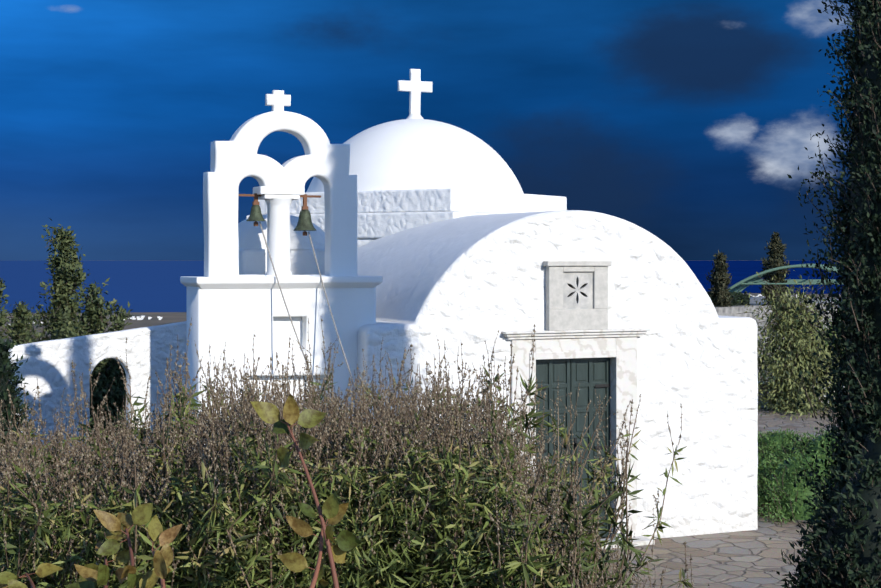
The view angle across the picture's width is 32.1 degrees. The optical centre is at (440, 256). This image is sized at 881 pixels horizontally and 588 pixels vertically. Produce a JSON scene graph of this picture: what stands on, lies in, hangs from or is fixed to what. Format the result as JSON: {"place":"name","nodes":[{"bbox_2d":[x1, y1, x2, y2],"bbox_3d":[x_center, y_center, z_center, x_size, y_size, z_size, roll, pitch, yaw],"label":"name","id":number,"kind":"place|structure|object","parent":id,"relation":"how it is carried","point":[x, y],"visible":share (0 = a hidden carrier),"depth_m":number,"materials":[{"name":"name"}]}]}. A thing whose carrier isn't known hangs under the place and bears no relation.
{"place":"outdoors","nodes":[
{"label":"outdoors","id":0,"kind":"place"},
{"bbox_2d":[0,260,840,538],"bbox_3d":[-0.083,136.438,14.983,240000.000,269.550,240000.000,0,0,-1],"label":"ground","id":1,"kind":"structure","parent":0,"point":[170,317],"depth_m":6271.62,"materials":[{"name":"soil"}]},
{"bbox_2d":[0,278,14,362],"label":"young cypress tree","id":2,"kind":"object","parent":1,"relation":"on","point":[3,313],"depth_m":25.95,"materials":[{"name":"green plant"}]},
{"bbox_2d":[0,336,43,454],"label":"bush","id":3,"kind":"object","parent":1,"relation":"on","point":[5,378],"depth_m":17.35,"materials":[{"name":"green plant"}]},
{"bbox_2d":[5,301,41,344],"bbox_3d":[-8.370,3.587,29.904,3.968,5.493,3.542,0,0,37],"label":"young cypress tree","id":4,"kind":"object","parent":1,"relation":"on","point":[17,313],"depth_m":29.74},
{"bbox_2d":[5,218,114,394],"bbox_3d":[-6.486,2.254,26.832,5.602,5.878,5.122,0,0,-1],"label":"tree","id":5,"kind":"object","parent":1,"relation":"on","point":[59,323],"depth_m":26.75,"materials":[{"name":"green plant"}]},
{"bbox_2d":[67,278,125,442],"bbox_3d":[-5.498,2.646,24.955,1.587,4.631,2.107,0,0,-1],"label":"young cypress tree","id":6,"kind":"object","parent":1,"relation":"on","point":[94,309],"depth_m":24.77,"materials":[{"name":"green plant"}]},
{"bbox_2d":[7,321,186,457],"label":"garden wall","id":7,"kind":"structure","parent":1,"relation":"on","point":[47,364],"depth_m":20.76,"materials":[{"name":"white paint"}]},
{"bbox_2d":[90,299,132,445],"bbox_3d":[-5.238,2.995,24.848,1.805,4.649,1.793,0,0,-1],"label":"young cypress tree","id":8,"kind":"object","parent":1,"relation":"on","point":[119,320],"depth_m":24.78,"materials":[{"name":"green plant"}]},
{"bbox_2d":[0,393,362,587],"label":"broadleaf shrub","id":9,"kind":"object","parent":1,"relation":"on","point":[334,511],"depth_m":4.80,"materials":[{"name":"green plant"}]},
{"bbox_2d":[0,318,693,587],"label":"dry shrubs","id":10,"kind":"object","parent":1,"relation":"on","point":[512,565],"depth_m":5.50,"materials":[{"name":"green plant"}]},
{"bbox_2d":[0,319,709,587],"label":"vitex seed spikes","id":11,"kind":"object","parent":10,"relation":"on","point":[206,423],"visible":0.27,"depth_m":5.66,"materials":[{"name":"plant"}]},
{"bbox_2d":[9,294,798,324],"bbox_3d":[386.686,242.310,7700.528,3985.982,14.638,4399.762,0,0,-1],"label":"village houses","id":12,"kind":"structure","parent":1,"relation":"on","point":[141,318],"depth_m":6169.11,"materials":[{"name":"white"}]},
{"bbox_2d":[180,69,815,587],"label":"chapel","id":13,"kind":"object","parent":1,"relation":"on","point":[622,313],"visible":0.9,"depth_m":15.74,"materials":[{"name":"white plaster"},{"name":"marble"},{"name":"green paint"}]},
{"bbox_2d":[246,107,566,247],"bbox_3d":[-0.329,0.538,19.749,3.094,4.951,3.093,0,0,32],"label":"church dome","id":14,"kind":"object","parent":13,"relation":"on","point":[414,169],"visible":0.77,"depth_m":18.62,"materials":[{"name":"white paint"}]},
{"bbox_2d":[757,457,779,504],"bbox_3d":[3.934,2.935,18.906,1.709,0.978,1.720,0,0,-1],"label":"hedge","id":15,"kind":"object","parent":1,"relation":"on","point":[767,469],"depth_m":18.80,"materials":[{"name":"green plant"}]},
{"bbox_2d":[706,291,840,381],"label":"wall","id":16,"kind":"structure","parent":1,"relation":"on","point":[735,308],"depth_m":61.24,"materials":[{"name":"paint"}]},
{"bbox_2d":[705,250,733,306],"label":"cypress tree","id":17,"kind":"object","parent":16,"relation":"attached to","point":[720,268],"depth_m":59.99,"materials":[{"name":"green plant"}]},
{"bbox_2d":[759,231,793,316],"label":"cypress tree","id":18,"kind":"object","parent":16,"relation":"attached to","point":[774,252],"depth_m":62.04,"materials":[{"name":"green plant"}]},
{"bbox_2d":[728,264,843,291],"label":"pergola frame","id":19,"kind":"object","parent":16,"relation":"on","point":[743,284],"visible":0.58,"depth_m":61.22,"materials":[{"name":"green paint"}]},
{"bbox_2d":[757,427,810,465],"bbox_3d":[4.812,2.908,21.467,1.896,1.103,1.921,0,0,-1],"label":"hedge","id":20,"kind":"object","parent":1,"relation":"on","point":[773,437],"depth_m":21.34,"materials":[{"name":"green plant"}]},
{"bbox_2d":[757,447,839,525],"bbox_3d":[4.219,2.850,18.101,2.586,1.247,2.392,0,0,-1],"label":"hedge","id":21,"kind":"object","parent":1,"relation":"on","point":[800,509],"depth_m":17.63,"materials":[{"name":"green plant"}]},
{"bbox_2d":[758,407,843,442],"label":"gravel path","id":22,"kind":"structure","parent":1,"relation":"on","point":[770,422],"depth_m":27.79,"materials":[{"name":"grey gravel"}]},
{"bbox_2d":[737,270,845,419],"bbox_3d":[6.869,2.209,29.979,3.984,3.921,4.050,0,0,-1],"label":"olive tree","id":23,"kind":"object","parent":22,"relation":"on","point":[789,355],"depth_m":29.75,"materials":[{"name":"green plant"}]},
{"bbox_2d":[758,382,834,407],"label":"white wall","id":24,"kind":"structure","parent":22,"relation":"on","point":[759,401],"depth_m":30.50,"materials":[{"name":"white paint"}]},
{"bbox_2d":[760,424,843,467],"bbox_3d":[5.350,2.851,20.651,2.426,1.210,2.348,0,0,-1],"label":"hedge","id":25,"kind":"object","parent":1,"relation":"on","point":[812,444],"depth_m":20.61,"materials":[{"name":"green plant"}]},
{"bbox_2d":[759,309,844,377],"bbox_3d":[9.789,3.277,37.237,4.149,4.304,3.655,0,0,-1],"label":"green tree","id":26,"kind":"object","parent":1,"relation":"on","point":[827,344],"depth_m":36.95,"materials":[{"name":"green plant"}]},
{"bbox_2d":[783,527,827,587],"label":"bush","id":27,"kind":"object","parent":1,"relation":"on","point":[802,560],"depth_m":9.39,"materials":[{"name":"green plant"}]},
{"bbox_2d":[765,454,880,587],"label":"bush","id":28,"kind":"object","parent":1,"relation":"on","point":[865,532],"depth_m":8.86,"materials":[{"name":"green plant"}]},
{"bbox_2d":[778,0,880,576],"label":"cypress tree","id":29,"kind":"object","parent":1,"relation":"on","point":[858,208],"depth_m":9.90,"materials":[{"name":"green plant"}]},
{"bbox_2d":[792,401,880,577],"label":"bush","id":30,"kind":"object","parent":1,"relation":"on","point":[872,445],"depth_m":9.58,"materials":[{"name":"green plant"}]},
{"bbox_2d":[0,261,843,312],"bbox_3d":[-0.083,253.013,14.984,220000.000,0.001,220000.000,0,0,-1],"label":"sea","id":31,"kind":"structure","parent":0,"point":[149,286],"depth_m":17156.06,"materials":[{"name":"liquid"}]},
{"bbox_2d":[0,0,853,260],"label":"sky","id":32,"kind":"structure","parent":0,"point":[686,123],"materials":[{"name":"blue"}]}
]}

